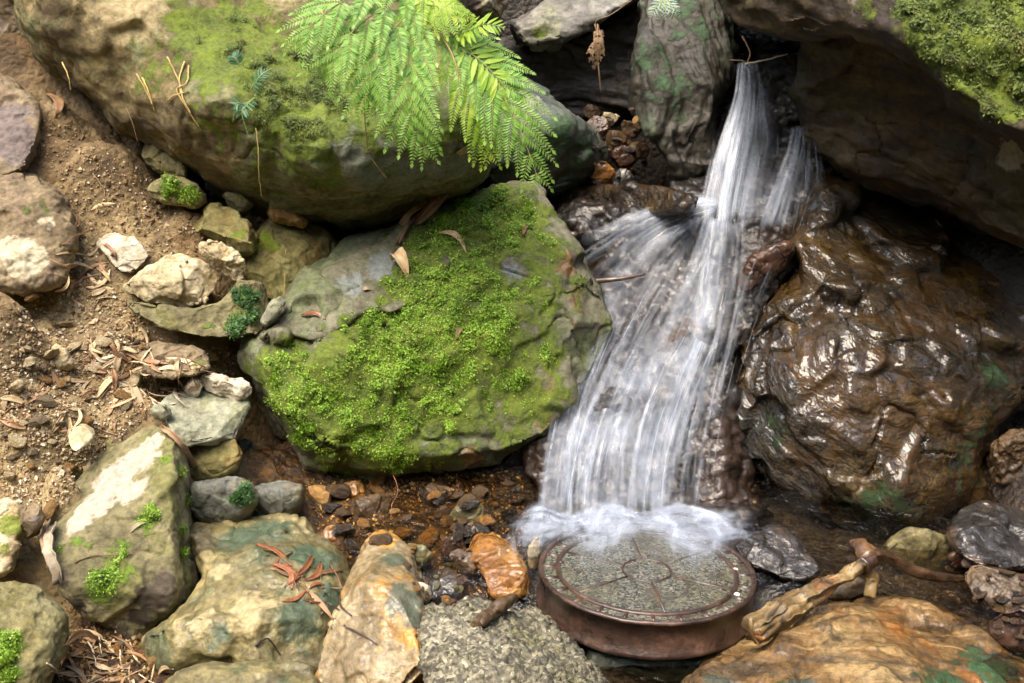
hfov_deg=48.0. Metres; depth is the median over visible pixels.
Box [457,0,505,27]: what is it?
rock
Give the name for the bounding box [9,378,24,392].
pebble
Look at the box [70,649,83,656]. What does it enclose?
dry leaf
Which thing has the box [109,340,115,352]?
dry leaf
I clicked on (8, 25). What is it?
rock
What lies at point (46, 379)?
pebble
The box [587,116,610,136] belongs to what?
rock
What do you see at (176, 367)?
dry leaf
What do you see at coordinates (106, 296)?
dry leaf
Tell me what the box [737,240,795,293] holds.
rock
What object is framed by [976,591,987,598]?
pebble
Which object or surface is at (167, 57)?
root
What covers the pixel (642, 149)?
rock
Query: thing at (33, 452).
pebble
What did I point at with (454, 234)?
dry leaf
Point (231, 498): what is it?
rock
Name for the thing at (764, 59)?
twig
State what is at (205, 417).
rock
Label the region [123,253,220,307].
rock
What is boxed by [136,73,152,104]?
root
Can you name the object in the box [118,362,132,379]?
dry leaf
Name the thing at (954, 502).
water
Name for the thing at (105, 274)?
dry leaf
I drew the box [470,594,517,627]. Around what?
rock
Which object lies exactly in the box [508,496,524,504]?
pebble
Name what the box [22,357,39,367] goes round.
pebble
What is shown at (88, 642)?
twig
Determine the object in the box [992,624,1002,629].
pebble
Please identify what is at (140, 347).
pebble
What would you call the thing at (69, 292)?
dry leaf
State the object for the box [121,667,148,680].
dry leaf
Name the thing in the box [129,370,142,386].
pebble
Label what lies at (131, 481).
boulder
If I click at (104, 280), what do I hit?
dry leaf
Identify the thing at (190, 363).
dry leaf
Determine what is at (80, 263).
dry leaf
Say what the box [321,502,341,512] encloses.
pebble
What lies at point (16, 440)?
pebble
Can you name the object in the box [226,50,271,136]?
fern
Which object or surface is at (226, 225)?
rock
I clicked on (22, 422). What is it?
pebble
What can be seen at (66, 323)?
pebble
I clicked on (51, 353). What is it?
pebble
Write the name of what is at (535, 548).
rock
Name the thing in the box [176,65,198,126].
root
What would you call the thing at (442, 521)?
pebble
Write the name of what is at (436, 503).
pebble
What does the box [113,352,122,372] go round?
dry leaf
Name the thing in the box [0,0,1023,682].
ground
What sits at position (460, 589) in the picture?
pebble
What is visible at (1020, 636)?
pebble
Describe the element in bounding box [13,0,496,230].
boulder
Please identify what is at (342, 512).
pebble
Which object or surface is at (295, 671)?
rock
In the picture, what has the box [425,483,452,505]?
rock
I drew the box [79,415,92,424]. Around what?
pebble
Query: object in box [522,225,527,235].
dry leaf
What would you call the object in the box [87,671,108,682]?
dry leaf
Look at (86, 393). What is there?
dry leaf
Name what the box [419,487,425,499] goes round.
pebble
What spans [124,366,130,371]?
pebble
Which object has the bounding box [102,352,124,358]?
dry leaf
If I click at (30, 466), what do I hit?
pebble
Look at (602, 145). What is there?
pebble
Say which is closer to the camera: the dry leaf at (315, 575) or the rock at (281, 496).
the dry leaf at (315, 575)
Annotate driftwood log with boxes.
[740,538,964,644]
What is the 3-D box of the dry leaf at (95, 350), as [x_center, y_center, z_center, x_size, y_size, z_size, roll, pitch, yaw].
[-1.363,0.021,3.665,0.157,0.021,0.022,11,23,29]
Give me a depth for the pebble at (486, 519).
3.61 m
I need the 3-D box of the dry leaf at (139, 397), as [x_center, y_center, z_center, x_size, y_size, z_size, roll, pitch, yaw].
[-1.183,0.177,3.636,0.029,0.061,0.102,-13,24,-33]
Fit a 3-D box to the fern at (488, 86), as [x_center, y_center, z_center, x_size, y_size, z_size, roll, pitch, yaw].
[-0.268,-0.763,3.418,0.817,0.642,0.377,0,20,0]
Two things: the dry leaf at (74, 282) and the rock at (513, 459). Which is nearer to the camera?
the dry leaf at (74, 282)
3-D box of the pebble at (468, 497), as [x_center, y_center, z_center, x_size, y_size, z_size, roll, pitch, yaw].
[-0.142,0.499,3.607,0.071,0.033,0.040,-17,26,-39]
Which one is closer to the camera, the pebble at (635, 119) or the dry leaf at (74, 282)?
the dry leaf at (74, 282)
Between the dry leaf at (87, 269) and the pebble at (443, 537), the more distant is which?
the dry leaf at (87, 269)
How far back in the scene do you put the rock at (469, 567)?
3.38 m
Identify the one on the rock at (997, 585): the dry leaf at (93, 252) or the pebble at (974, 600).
the pebble at (974, 600)
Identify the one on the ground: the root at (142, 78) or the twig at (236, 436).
the twig at (236, 436)
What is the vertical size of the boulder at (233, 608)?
0.356 m
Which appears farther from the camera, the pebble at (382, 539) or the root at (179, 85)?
the root at (179, 85)
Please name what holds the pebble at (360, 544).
on the ground
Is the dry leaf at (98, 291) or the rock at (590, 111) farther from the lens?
the rock at (590, 111)
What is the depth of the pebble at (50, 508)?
3.28 m
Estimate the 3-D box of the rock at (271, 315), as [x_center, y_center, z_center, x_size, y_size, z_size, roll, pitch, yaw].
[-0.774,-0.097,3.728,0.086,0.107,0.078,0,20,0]
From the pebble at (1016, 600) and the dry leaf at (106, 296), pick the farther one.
the dry leaf at (106, 296)
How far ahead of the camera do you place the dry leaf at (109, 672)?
3.05 m
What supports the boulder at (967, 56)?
on the rock ledge
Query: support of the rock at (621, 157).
on the rock at (625, 174)
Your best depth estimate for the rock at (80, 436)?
3.42 m
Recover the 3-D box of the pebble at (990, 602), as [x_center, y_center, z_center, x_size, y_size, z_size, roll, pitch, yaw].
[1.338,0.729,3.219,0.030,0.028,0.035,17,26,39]
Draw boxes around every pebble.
[2,432,9,437]
[3,471,14,480]
[5,453,19,459]
[8,433,25,447]
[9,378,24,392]
[18,306,24,312]
[18,419,27,425]
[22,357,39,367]
[23,345,31,351]
[24,292,39,301]
[25,463,36,469]
[27,413,48,426]
[27,448,38,456]
[36,394,57,406]
[38,374,52,383]
[39,363,47,372]
[42,348,58,358]
[43,499,58,519]
[47,439,57,444]
[53,421,66,426]
[54,379,66,388]
[58,321,73,326]
[63,462,77,471]
[67,341,82,352]
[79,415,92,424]
[82,462,91,471]
[85,397,92,402]
[86,364,100,372]
[95,335,111,346]
[98,653,107,658]
[113,389,130,399]
[113,644,119,652]
[115,640,124,647]
[121,400,132,410]
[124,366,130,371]
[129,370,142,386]
[138,343,146,350]
[146,656,155,668]
[154,355,163,360]
[205,349,219,360]
[232,350,237,360]
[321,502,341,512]
[325,483,351,498]
[332,523,355,536]
[336,507,351,516]
[342,539,361,551]
[343,538,359,555]
[357,518,369,528]
[367,476,386,484]
[369,485,385,494]
[369,533,392,544]
[389,508,400,514]
[392,482,400,486]
[395,527,411,538]
[401,513,412,524]
[405,561,411,570]
[415,527,439,547]
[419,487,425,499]
[427,490,441,501]
[427,516,435,520]
[431,500,440,507]
[433,505,450,519]
[434,581,439,588]
[436,494,443,503]
[440,515,449,524]
[440,534,446,542]
[441,595,450,604]
[443,562,452,567]
[446,518,453,524]
[449,491,463,499]
[450,523,466,532]
[453,523,470,538]
[453,532,464,541]
[457,493,476,507]
[457,585,463,592]
[458,517,466,524]
[458,575,467,584]
[459,499,479,509]
[465,537,472,543]
[472,485,487,499]
[476,514,495,525]
[500,508,517,520]
[502,480,514,486]
[507,516,520,523]
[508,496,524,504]
[509,486,519,495]
[520,515,532,525]
[527,507,539,514]
[590,143,598,148]
[598,142,606,149]
[612,137,622,141]
[624,147,635,152]
[632,116,638,123]
[945,565,954,572]
[961,559,971,568]
[971,596,979,602]
[973,587,982,594]
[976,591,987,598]
[984,558,999,566]
[984,597,995,606]
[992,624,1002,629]
[993,629,1000,634]
[996,597,1010,603]
[999,569,1015,575]
[1001,616,1009,621]
[1009,617,1019,625]
[1011,597,1023,604]
[1012,591,1021,596]
[1017,634,1023,639]
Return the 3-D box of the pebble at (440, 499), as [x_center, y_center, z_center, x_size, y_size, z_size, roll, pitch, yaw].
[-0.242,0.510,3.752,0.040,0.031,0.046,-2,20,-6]
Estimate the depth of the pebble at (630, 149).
4.43 m
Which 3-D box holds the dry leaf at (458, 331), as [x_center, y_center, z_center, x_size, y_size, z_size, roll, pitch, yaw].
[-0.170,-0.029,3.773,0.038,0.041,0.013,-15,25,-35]
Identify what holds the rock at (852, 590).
in the water
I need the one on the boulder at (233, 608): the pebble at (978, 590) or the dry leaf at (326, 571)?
the dry leaf at (326, 571)
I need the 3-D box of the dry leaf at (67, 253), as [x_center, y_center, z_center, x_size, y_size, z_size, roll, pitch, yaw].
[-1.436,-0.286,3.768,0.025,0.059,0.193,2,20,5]
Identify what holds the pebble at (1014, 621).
on the rock at (1008, 641)
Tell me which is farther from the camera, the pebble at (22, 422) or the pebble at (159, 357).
the pebble at (159, 357)
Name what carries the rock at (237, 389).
on the rock at (205, 417)
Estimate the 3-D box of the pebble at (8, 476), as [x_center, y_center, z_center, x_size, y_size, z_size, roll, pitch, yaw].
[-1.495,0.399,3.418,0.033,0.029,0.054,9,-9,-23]
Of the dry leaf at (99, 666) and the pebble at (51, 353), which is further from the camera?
the pebble at (51, 353)
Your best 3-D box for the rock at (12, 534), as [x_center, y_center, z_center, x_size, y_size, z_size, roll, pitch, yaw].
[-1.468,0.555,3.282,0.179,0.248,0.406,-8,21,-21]
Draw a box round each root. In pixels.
[62,62,70,89]
[126,108,137,140]
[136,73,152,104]
[141,77,154,110]
[166,56,182,99]
[168,90,188,100]
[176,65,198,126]
[178,61,190,112]
[255,128,261,196]
[364,103,387,179]
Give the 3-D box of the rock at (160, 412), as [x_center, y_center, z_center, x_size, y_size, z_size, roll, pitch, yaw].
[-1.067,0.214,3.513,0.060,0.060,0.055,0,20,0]
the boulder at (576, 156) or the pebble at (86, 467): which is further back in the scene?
the boulder at (576, 156)
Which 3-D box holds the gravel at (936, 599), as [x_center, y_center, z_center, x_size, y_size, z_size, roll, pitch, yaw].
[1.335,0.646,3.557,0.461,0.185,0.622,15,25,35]
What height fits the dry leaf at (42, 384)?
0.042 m
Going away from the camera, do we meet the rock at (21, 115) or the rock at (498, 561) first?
the rock at (498, 561)
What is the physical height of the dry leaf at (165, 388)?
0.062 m
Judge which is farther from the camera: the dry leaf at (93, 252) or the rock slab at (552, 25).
the rock slab at (552, 25)
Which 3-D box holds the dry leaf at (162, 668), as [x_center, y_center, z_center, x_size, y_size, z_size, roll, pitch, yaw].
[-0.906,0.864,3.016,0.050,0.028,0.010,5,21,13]
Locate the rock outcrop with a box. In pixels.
[0,171,80,296]
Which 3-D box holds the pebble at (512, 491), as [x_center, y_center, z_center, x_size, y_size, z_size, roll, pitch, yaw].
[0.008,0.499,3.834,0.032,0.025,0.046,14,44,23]
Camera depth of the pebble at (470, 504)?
3.59 m
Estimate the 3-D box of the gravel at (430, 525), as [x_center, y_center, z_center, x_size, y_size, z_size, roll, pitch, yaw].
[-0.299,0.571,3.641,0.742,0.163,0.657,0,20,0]
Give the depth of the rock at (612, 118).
4.57 m
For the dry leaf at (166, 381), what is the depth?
3.77 m
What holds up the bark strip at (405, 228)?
on the boulder at (388, 375)
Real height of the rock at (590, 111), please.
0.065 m
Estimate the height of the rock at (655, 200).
0.259 m
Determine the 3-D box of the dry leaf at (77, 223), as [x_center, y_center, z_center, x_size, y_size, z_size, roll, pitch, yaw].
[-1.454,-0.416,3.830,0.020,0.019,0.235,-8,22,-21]
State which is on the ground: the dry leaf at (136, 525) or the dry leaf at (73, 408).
the dry leaf at (73, 408)
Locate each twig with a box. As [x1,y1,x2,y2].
[46,662,58,678]
[71,655,108,661]
[74,553,134,562]
[87,641,96,664]
[93,174,105,201]
[188,357,220,373]
[235,419,246,477]
[255,638,280,654]
[283,570,298,586]
[330,565,342,587]
[338,594,351,615]
[343,624,376,644]
[594,272,645,282]
[741,36,750,65]
[745,54,787,64]
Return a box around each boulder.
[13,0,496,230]
[48,425,199,637]
[139,513,349,674]
[237,180,614,479]
[314,529,424,682]
[416,596,609,682]
[482,75,607,198]
[680,595,1023,682]
[722,0,1023,141]
[737,165,1023,539]
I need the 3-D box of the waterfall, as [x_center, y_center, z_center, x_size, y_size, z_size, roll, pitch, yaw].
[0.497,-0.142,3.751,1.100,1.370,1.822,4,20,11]
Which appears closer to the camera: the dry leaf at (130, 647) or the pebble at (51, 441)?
the dry leaf at (130, 647)
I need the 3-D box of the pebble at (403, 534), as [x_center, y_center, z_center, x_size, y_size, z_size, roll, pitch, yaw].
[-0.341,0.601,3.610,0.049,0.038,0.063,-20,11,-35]
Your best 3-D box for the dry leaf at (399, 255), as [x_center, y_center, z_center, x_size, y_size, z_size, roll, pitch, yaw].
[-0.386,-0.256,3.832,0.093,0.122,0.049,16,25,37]
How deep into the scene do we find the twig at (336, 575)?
3.26 m
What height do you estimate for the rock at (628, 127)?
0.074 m
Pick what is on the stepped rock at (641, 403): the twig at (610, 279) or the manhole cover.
the twig at (610, 279)
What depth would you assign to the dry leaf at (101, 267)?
3.82 m
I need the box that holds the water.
[333,476,1023,682]
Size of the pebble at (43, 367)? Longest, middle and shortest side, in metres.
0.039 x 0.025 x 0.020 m
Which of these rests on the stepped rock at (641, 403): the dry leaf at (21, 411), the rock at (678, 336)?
the rock at (678, 336)
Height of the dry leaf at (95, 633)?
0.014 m
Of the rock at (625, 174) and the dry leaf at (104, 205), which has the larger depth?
the rock at (625, 174)
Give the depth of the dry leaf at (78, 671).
3.04 m
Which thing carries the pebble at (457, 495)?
on the ground
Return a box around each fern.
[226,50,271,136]
[276,0,558,195]
[586,0,631,91]
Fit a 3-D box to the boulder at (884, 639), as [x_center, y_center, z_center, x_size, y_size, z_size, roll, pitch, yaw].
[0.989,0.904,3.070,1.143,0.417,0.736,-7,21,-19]
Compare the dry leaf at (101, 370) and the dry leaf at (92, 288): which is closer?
the dry leaf at (101, 370)
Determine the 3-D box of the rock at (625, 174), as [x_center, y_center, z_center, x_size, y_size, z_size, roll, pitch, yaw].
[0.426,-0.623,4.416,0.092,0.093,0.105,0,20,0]
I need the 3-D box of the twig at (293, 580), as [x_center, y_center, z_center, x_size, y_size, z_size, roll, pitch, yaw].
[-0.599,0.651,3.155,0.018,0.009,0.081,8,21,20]
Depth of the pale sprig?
3.99 m
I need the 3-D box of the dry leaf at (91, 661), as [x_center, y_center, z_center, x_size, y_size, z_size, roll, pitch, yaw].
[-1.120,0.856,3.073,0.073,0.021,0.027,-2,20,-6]
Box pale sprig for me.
[648,0,680,19]
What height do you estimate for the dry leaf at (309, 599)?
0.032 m
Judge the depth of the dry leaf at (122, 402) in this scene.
3.59 m
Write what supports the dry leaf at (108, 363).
on the dry leaf at (101, 370)
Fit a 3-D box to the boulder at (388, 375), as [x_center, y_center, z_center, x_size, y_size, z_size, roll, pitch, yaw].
[-0.297,0.020,4.170,1.319,1.178,1.228,0,20,0]
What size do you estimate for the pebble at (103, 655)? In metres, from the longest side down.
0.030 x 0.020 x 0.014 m
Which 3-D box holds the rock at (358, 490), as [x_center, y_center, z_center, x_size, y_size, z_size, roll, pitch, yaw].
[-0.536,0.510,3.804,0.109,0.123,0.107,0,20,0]
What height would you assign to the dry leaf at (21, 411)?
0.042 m
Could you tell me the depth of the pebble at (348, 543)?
3.49 m
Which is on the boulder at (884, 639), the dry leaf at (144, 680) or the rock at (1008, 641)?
the rock at (1008, 641)
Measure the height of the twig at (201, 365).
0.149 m
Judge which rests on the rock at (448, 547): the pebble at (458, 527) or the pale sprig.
the pebble at (458, 527)
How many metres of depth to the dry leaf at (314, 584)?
3.17 m
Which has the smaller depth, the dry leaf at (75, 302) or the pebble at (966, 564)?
the pebble at (966, 564)
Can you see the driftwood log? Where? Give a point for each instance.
(770, 619)
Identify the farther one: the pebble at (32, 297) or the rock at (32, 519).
the pebble at (32, 297)
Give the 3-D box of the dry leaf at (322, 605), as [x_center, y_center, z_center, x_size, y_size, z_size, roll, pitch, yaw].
[-0.519,0.716,3.128,0.092,0.059,0.012,13,24,32]
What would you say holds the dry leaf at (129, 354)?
on the ground
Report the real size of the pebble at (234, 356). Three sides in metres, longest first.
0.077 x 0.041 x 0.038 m
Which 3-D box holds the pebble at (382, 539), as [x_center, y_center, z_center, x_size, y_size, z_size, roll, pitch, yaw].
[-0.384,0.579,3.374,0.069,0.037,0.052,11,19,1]
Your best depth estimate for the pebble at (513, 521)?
3.69 m
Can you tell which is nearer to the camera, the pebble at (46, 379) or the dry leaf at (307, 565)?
the dry leaf at (307, 565)
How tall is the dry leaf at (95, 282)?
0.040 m
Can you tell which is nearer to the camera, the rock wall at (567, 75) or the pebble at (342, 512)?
the pebble at (342, 512)
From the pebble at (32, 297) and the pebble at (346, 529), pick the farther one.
the pebble at (32, 297)
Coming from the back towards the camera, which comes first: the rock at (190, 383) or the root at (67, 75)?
the root at (67, 75)
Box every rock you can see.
[0,0,23,36]
[0,73,42,174]
[0,497,24,577]
[0,581,69,682]
[19,502,45,538]
[51,343,74,370]
[68,423,94,450]
[96,232,147,272]
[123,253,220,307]
[137,341,210,379]
[142,144,187,178]
[147,173,206,208]
[151,403,171,420]
[161,387,250,446]
[165,660,319,682]
[184,378,202,396]
[188,439,242,480]
[189,476,258,522]
[194,202,258,255]
[198,239,245,280]
[200,372,251,400]
[222,192,254,212]
[238,439,259,448]
[242,218,337,299]
[252,480,304,515]
[260,296,285,326]
[267,205,308,228]
[308,485,331,503]
[321,524,344,544]
[343,480,365,498]
[349,494,390,518]
[408,543,432,566]
[418,582,431,603]
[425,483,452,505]
[428,567,469,604]
[441,536,465,562]
[449,548,478,581]
[450,503,484,523]
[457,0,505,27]
[464,522,489,547]
[468,532,530,599]
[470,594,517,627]
[499,446,523,468]
[521,166,812,542]
[527,537,542,571]
[548,180,697,216]
[583,104,600,118]
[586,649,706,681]
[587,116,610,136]
[589,160,614,183]
[602,112,619,125]
[605,130,626,151]
[611,145,636,168]
[611,168,634,184]
[621,120,641,137]
[628,0,739,180]
[629,141,648,159]
[655,317,701,351]
[736,524,820,581]
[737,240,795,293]
[828,578,864,601]
[882,527,950,573]
[945,500,1023,572]
[946,551,965,571]
[964,564,1023,613]
[986,428,1023,486]
[988,607,1023,656]
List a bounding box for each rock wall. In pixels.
[495,2,639,122]
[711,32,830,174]
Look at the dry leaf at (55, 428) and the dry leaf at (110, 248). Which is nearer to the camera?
the dry leaf at (55, 428)
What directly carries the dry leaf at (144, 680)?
on the ground
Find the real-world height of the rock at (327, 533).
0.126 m
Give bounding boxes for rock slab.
[127,279,268,340]
[510,0,638,51]
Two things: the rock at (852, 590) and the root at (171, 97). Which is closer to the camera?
the rock at (852, 590)
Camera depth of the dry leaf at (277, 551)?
3.25 m
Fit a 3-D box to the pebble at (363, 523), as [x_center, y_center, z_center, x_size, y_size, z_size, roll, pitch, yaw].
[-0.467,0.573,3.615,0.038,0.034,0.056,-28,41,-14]
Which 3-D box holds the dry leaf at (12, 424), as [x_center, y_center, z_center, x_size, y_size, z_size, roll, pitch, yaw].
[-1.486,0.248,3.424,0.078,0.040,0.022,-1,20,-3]
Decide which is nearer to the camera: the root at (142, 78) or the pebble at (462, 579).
the pebble at (462, 579)
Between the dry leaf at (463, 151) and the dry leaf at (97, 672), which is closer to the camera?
the dry leaf at (97, 672)
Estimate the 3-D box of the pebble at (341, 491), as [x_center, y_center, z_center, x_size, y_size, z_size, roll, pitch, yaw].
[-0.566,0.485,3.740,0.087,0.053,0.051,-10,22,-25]
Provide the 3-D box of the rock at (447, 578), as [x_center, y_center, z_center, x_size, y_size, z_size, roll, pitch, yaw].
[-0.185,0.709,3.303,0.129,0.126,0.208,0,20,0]
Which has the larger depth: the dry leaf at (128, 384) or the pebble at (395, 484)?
the pebble at (395, 484)
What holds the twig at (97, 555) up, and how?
on the boulder at (131, 481)
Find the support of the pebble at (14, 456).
on the ground
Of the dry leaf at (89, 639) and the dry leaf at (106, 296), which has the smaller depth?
the dry leaf at (89, 639)
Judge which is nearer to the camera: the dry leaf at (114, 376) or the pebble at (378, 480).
the dry leaf at (114, 376)
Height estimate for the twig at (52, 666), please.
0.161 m
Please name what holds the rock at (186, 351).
on the ground
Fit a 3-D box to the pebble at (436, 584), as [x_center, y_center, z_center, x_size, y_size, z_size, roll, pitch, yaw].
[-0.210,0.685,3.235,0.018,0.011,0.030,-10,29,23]
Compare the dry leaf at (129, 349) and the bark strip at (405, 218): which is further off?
the bark strip at (405, 218)
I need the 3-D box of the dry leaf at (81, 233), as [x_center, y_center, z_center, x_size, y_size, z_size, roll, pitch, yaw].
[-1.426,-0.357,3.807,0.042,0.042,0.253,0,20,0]
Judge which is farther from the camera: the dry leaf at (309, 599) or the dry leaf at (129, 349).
the dry leaf at (129, 349)
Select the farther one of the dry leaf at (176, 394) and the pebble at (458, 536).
the dry leaf at (176, 394)
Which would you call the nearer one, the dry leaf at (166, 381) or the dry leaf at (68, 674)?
the dry leaf at (68, 674)
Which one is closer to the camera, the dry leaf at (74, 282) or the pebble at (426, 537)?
the pebble at (426, 537)
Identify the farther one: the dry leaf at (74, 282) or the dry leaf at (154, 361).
the dry leaf at (74, 282)
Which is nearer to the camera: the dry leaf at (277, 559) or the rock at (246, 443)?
the dry leaf at (277, 559)
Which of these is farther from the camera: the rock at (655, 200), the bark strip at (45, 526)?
the rock at (655, 200)
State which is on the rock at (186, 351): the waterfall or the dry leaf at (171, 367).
the dry leaf at (171, 367)
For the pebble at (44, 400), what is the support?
on the ground
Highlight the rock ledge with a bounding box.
[788,37,1023,249]
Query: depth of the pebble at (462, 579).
3.24 m
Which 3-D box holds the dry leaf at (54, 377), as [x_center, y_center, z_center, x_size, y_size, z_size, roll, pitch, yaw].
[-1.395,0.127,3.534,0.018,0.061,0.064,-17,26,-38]
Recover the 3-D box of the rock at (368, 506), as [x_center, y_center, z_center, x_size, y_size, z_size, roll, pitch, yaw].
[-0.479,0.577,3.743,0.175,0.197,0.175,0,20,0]
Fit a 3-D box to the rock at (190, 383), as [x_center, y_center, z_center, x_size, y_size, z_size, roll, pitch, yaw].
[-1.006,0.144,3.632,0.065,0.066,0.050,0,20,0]
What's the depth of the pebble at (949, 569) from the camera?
3.43 m
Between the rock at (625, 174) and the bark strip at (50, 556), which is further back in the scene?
the rock at (625, 174)
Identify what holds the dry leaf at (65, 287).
on the rock outcrop
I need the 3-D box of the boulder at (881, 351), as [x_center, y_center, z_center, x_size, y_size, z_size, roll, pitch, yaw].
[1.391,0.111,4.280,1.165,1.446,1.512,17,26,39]
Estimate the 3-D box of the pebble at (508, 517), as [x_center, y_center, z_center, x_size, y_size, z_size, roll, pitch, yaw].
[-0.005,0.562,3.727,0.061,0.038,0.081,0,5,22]
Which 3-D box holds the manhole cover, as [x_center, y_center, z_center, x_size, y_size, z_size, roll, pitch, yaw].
[0.384,0.705,3.310,0.624,0.115,0.624,3,16,6]
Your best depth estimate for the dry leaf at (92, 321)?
3.79 m
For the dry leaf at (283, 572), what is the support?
on the boulder at (233, 608)
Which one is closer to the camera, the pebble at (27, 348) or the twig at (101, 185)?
the pebble at (27, 348)
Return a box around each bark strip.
[40,518,50,567]
[42,521,62,585]
[159,425,195,467]
[395,206,424,243]
[399,199,429,226]
[405,196,439,237]
[416,192,449,224]
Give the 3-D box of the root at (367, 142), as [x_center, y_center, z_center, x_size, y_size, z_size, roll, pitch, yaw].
[-0.414,-0.610,3.497,0.066,0.244,0.014,0,20,0]
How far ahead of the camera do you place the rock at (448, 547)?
3.46 m
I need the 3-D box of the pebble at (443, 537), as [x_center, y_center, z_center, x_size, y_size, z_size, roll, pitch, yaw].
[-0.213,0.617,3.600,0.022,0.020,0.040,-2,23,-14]
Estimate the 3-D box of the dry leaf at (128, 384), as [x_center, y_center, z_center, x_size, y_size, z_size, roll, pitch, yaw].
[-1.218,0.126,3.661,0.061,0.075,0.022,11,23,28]
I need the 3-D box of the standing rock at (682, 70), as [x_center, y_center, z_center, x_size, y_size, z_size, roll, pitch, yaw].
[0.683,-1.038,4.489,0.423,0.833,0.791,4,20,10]
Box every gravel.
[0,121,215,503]
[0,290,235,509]
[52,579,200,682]
[305,469,534,598]
[874,501,1023,630]
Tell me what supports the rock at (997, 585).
on the ground
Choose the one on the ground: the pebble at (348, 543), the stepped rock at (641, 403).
the stepped rock at (641, 403)
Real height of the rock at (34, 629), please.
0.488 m
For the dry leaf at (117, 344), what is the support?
on the ground
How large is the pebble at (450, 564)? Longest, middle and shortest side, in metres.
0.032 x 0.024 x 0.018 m
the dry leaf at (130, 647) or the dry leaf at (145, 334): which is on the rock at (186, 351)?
the dry leaf at (145, 334)
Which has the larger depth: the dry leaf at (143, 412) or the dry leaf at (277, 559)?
the dry leaf at (143, 412)
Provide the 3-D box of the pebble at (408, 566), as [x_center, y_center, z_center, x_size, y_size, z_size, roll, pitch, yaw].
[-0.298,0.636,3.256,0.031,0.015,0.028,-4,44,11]
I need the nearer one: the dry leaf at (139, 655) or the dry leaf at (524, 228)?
the dry leaf at (139, 655)
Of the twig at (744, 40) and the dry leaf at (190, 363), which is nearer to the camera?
the dry leaf at (190, 363)
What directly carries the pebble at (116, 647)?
on the ground
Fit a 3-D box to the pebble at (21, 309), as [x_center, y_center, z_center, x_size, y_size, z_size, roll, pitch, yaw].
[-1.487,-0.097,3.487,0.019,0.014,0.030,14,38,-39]
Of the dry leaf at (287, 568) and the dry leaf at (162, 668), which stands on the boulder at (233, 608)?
the dry leaf at (287, 568)
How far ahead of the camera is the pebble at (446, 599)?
3.19 m
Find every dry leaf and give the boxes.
[0,395,28,405]
[0,410,18,421]
[0,418,26,428]
[1,398,7,410]
[17,403,26,414]
[28,388,50,402]
[36,372,44,390]
[46,93,63,117]
[49,258,78,267]
[51,414,64,432]
[52,371,61,389]
[54,276,69,291]
[54,672,77,676]
[56,252,83,254]
[61,378,87,382]
[62,230,90,244]
[62,402,83,410]
[62,641,95,656]
[63,414,72,443]
[64,665,86,682]
[64,675,76,682]
[65,279,85,300]
[65,629,106,647]
[66,261,93,269]
[67,278,75,296]
[70,403,82,430]
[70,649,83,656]
[71,209,79,226]
[71,298,93,315]
[74,275,83,288]
[74,629,102,636]
[77,262,107,279]
[77,662,85,682]
[78,246,99,257]
[78,660,101,667]
[81,380,90,395]
[81,390,97,398]
[81,628,96,643]
[82,363,106,373]
[86,286,113,289]
[87,273,105,285]
[87,287,105,295]
[87,316,98,323]
[87,348,102,353]
[87,662,116,673]
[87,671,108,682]
[89,337,98,356]
[91,202,115,210]
[92,625,96,647]
[92,676,123,682]
[93,269,109,287]
[94,662,113,669]
[95,267,110,281]
[95,356,110,362]
[96,294,117,299]
[96,374,120,398]
[96,668,120,677]
[99,263,110,274]
[101,354,123,368]
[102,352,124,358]
[103,243,115,258]
[107,331,119,352]
[107,400,115,415]
[108,396,136,408]
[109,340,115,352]
[110,352,130,364]
[111,368,117,390]
[111,635,136,657]
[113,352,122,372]
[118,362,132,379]
[118,380,127,386]
[120,346,136,353]
[120,372,130,389]
[121,348,138,359]
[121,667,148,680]
[123,652,146,660]
[130,352,139,366]
[130,386,146,409]
[130,522,145,531]
[132,401,145,420]
[138,327,147,345]
[139,674,148,682]
[142,380,173,389]
[143,359,168,363]
[148,356,161,372]
[150,376,156,391]
[155,378,176,386]
[158,666,173,674]
[159,365,183,372]
[168,357,199,367]
[173,381,186,406]
[174,360,181,376]
[256,544,292,566]
[271,563,300,583]
[274,551,292,566]
[274,568,305,576]
[282,590,305,601]
[289,572,293,589]
[297,555,312,574]
[301,310,325,319]
[302,596,327,600]
[305,561,322,579]
[309,582,324,587]
[309,591,333,619]
[317,569,342,573]
[389,247,408,276]
[439,230,466,252]
[455,327,462,339]
[456,146,468,154]
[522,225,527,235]
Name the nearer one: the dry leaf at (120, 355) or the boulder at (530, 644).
the boulder at (530, 644)
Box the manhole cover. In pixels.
[537,523,756,660]
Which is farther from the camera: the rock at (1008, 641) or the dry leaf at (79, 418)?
the dry leaf at (79, 418)
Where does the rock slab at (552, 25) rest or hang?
on the rock wall at (567, 75)
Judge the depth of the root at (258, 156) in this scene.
3.49 m
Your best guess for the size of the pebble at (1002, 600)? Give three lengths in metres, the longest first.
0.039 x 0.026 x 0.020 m
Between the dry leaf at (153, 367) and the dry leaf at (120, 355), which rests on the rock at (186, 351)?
the dry leaf at (153, 367)
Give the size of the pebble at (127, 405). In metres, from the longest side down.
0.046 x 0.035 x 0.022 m
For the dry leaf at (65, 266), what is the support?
on the ground
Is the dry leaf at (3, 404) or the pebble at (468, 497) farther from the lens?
the pebble at (468, 497)

